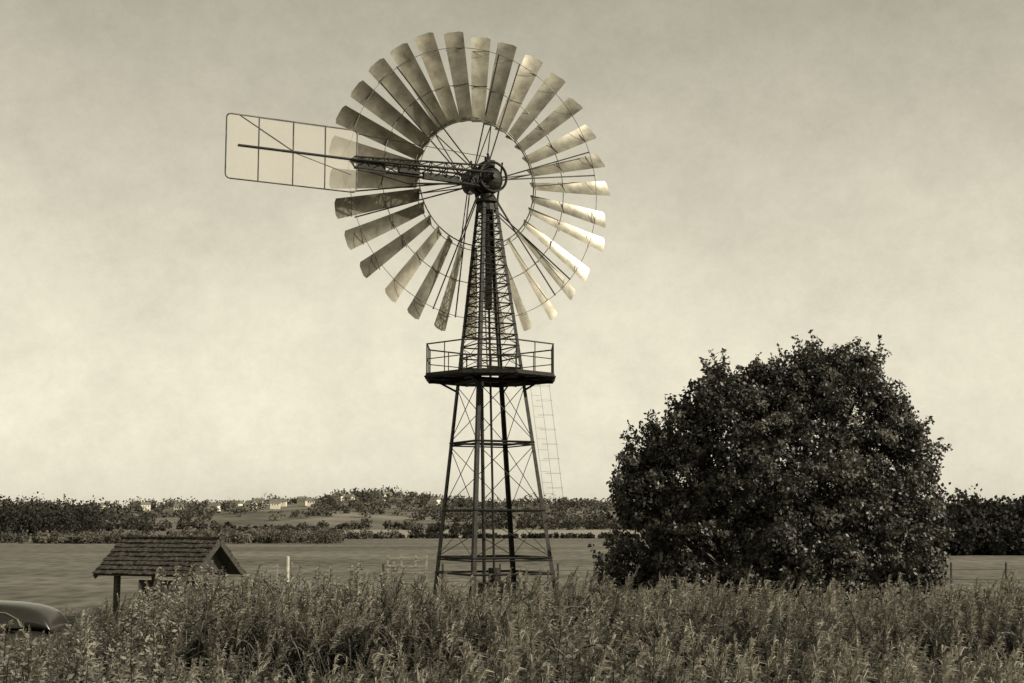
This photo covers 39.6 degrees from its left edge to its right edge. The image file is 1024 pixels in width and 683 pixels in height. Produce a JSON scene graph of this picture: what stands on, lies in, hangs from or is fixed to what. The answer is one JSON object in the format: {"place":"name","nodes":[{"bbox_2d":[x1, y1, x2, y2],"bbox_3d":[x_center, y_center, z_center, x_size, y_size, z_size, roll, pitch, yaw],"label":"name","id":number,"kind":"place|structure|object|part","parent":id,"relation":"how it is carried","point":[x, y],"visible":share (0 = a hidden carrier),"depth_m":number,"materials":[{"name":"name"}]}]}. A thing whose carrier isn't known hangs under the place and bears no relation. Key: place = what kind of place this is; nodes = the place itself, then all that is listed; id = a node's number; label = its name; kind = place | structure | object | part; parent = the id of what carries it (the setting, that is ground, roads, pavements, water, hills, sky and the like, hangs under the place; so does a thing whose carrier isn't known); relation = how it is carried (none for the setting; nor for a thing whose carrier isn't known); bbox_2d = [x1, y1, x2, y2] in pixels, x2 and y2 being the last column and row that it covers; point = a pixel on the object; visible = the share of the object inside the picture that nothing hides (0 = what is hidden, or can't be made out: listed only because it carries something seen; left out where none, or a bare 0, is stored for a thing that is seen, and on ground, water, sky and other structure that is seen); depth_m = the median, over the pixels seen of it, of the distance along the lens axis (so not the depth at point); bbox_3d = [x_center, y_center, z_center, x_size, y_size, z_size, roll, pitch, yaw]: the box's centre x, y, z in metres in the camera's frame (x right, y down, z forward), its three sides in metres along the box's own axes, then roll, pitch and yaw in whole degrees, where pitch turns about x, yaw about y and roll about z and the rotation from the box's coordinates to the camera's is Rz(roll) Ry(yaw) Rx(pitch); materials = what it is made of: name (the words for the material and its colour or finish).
{"place":"outdoors","nodes":[
{"label":"outdoors","id":0,"kind":"place"},
{"bbox_2d":[0,496,728,524],"bbox_3d":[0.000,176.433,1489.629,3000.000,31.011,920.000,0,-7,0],"label":"hills","id":1,"kind":"structure","parent":0,"point":[258,517],"depth_m":1118.11,"materials":[{"name":"grey plant"}]},
{"bbox_2d":[140,501,150,509],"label":"farmhouse","id":2,"kind":"object","parent":1,"relation":"on","point":[146,505],"visible":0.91,"depth_m":1363.61,"materials":[{"name":"tile"}]},
{"bbox_2d":[173,503,183,511],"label":"farmhouse","id":3,"kind":"object","parent":1,"relation":"on","point":[176,506],"visible":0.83,"depth_m":1327.78,"materials":[{"name":"tile"}]},
{"bbox_2d":[208,502,220,510],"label":"farmhouse","id":4,"kind":"object","parent":1,"relation":"on","point":[217,505],"visible":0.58,"depth_m":1289.06,"materials":[{"name":"tile"}]},
{"bbox_2d":[230,500,242,508],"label":"farmhouse","id":5,"kind":"object","parent":1,"relation":"on","point":[238,502],"visible":0.42,"depth_m":1349.14,"materials":[{"name":"tile"}]},
{"bbox_2d":[244,499,256,508],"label":"farmhouse","id":6,"kind":"object","parent":1,"relation":"on","point":[246,502],"visible":0.59,"depth_m":1319.67,"materials":[{"name":"tile"}]},
{"bbox_2d":[254,497,264,506],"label":"farmhouse","id":7,"kind":"object","parent":1,"relation":"on","point":[257,500],"visible":0.52,"depth_m":1414.34,"materials":[{"name":"tile"}]},
{"bbox_2d":[270,499,280,508],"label":"farmhouse","id":8,"kind":"object","parent":1,"relation":"on","point":[274,504],"visible":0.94,"depth_m":1288.27,"materials":[{"name":"tile"}]},
{"bbox_2d":[273,498,286,506],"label":"farmhouse","id":9,"kind":"object","parent":1,"relation":"on","point":[283,503],"visible":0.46,"depth_m":1357.95,"materials":[{"name":"tile"}]},
{"bbox_2d":[297,497,306,505],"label":"farmhouse","id":10,"kind":"object","parent":1,"relation":"on","point":[301,501],"visible":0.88,"depth_m":1333.64,"materials":[{"name":"tile"}]},
{"bbox_2d":[306,497,315,506],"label":"farmhouse","id":11,"kind":"object","parent":1,"relation":"on","point":[309,501],"visible":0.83,"depth_m":1298.50,"materials":[{"name":"tile"}]},
{"bbox_2d":[334,493,343,501],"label":"farmhouse","id":12,"kind":"object","parent":1,"relation":"on","point":[341,499],"visible":0.52,"depth_m":1379.09,"materials":[{"name":"tile"}]},
{"bbox_2d":[344,493,354,501],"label":"farmhouse","id":13,"kind":"object","parent":1,"relation":"on","point":[351,495],"visible":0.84,"depth_m":1309.77,"materials":[{"name":"tile"}]},
{"bbox_2d":[381,491,392,500],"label":"farmhouse","id":14,"kind":"object","parent":1,"relation":"on","point":[384,493],"visible":0.42,"depth_m":1359.66,"materials":[{"name":"tile"}]},
{"bbox_2d":[429,496,440,505],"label":"farmhouse","id":15,"kind":"object","parent":1,"relation":"on","point":[434,499],"visible":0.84,"depth_m":1334.30,"materials":[{"name":"tile"}]},
{"bbox_2d":[0,485,1020,522],"bbox_3d":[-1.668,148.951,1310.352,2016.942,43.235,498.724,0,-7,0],"label":"hill woods","id":16,"kind":"object","parent":1,"relation":"on","point":[201,508],"visible":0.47,"depth_m":1234.94,"materials":[{"name":"black plant"}]},
{"bbox_2d":[12,584,919,640],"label":"rough grass","id":17,"kind":"structure","parent":0,"point":[71,622],"depth_m":42.13,"materials":[{"name":"grey plant"}]},
{"bbox_2d":[0,525,1023,654],"bbox_3d":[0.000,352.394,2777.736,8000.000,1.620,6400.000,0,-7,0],"label":"ground","id":18,"kind":"structure","parent":0,"point":[59,576],"depth_m":104.64,"materials":[{"name":"grey plant"}]},
{"bbox_2d":[0,600,70,654],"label":"parked car","id":19,"kind":"object","parent":18,"relation":"on","point":[38,619],"visible":0.44,"depth_m":28.89,"materials":[{"name":"paint"}]},
{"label":"windows","id":20,"kind":"part","parent":19,"relation":"part of","materials":[{"name":"grey glass"}]},
{"bbox_2d":[0,491,141,535],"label":"dark grove","id":21,"kind":"object","parent":18,"relation":"on","point":[44,518],"visible":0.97,"depth_m":291.83,"materials":[{"name":"black plant"}]},
{"bbox_2d":[92,536,245,621],"bbox_3d":[-8.556,6.285,35.494,3.093,2.802,2.174,-3,-8,25],"label":"notice shelter","id":22,"kind":"object","parent":18,"relation":"on","point":[147,556],"visible":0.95,"depth_m":35.22,"materials":[{"name":"brown wood"}]},
{"bbox_2d":[0,524,399,543],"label":"hedgerow","id":23,"kind":"object","parent":18,"relation":"on","point":[325,536],"visible":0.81,"depth_m":202.21,"materials":[{"name":"black plant"}]},
{"bbox_2d":[258,565,278,580],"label":"fence rail","id":24,"kind":"object","parent":18,"relation":"on","point":[276,566],"visible":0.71,"depth_m":75.00,"materials":[{"name":"grey wood"}]},
{"bbox_2d":[285,556,289,581],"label":"marker post","id":25,"kind":"object","parent":18,"relation":"on","point":[287,566],"visible":0.86,"depth_m":74.02,"materials":[{"name":"white paint"}]},
{"bbox_2d":[166,521,479,535],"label":"field trees","id":26,"kind":"object","parent":18,"relation":"on","point":[416,526],"visible":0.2,"depth_m":306.79,"materials":[{"name":"black plant"}]},
{"bbox_2d":[17,527,645,541],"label":"hedge","id":27,"kind":"object","parent":18,"relation":"on","point":[590,535],"visible":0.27,"depth_m":257.76,"materials":[{"name":"black plant"}]},
{"bbox_2d":[22,508,728,532],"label":"distant treeline","id":28,"kind":"object","parent":18,"relation":"on","point":[141,523],"visible":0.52,"depth_m":507.25,"materials":[{"name":"grey plant"}]},
{"bbox_2d":[387,555,426,578],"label":"field gate","id":29,"kind":"structure","parent":18,"relation":"on","point":[401,567],"depth_m":78.99,"materials":[{"name":"grey wood"}]},
{"bbox_2d":[225,31,609,604],"bbox_3d":[-2.279,-0.500,39.894,11.847,17.505,3.954,2,-7,-16],"label":"wind pump","id":30,"kind":"object","parent":18,"relation":"on","point":[484,180],"visible":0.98,"depth_m":40.55,"materials":[{"name":"metal"}]},
{"bbox_2d":[0,562,1023,682],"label":"reed bed","id":31,"kind":"object","parent":18,"relation":"on","point":[891,638],"visible":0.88,"depth_m":20.31,"materials":[{"name":"grey plant"}]},
{"bbox_2d":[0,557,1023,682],"bbox_3d":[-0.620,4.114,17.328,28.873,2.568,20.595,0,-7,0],"label":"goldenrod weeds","id":32,"kind":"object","parent":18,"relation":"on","point":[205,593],"visible":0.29,"depth_m":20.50,"materials":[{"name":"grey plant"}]},
{"bbox_2d":[382,562,1023,591],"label":"wire fence","id":33,"kind":"object","parent":18,"relation":"on","point":[558,570],"visible":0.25,"depth_m":61.93,"materials":[{"name":"grey metal"}]},
{"bbox_2d":[587,329,955,616],"bbox_3d":[7.195,3.851,39.173,10.251,8.818,6.815,0,-7,0],"label":"willow tree","id":34,"kind":"object","parent":18,"relation":"on","point":[771,527],"visible":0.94,"depth_m":38.87,"materials":[{"name":"black plant"}]},
{"bbox_2d":[848,482,1023,555],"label":"dark copse","id":35,"kind":"object","parent":18,"relation":"on","point":[986,527],"visible":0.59,"depth_m":134.51,"materials":[{"name":"black plant"}]},
{"bbox_2d":[0,0,1023,507],"label":"sky","id":36,"kind":"structure","parent":0,"point":[172,326],"materials":[{"name":"beige"}]},
{"bbox_2d":[295,530,819,537],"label":"stubble field","id":37,"kind":"structure","parent":0,"point":[596,533],"depth_m":419.37,"materials":[{"name":"grey plant"}]}
]}

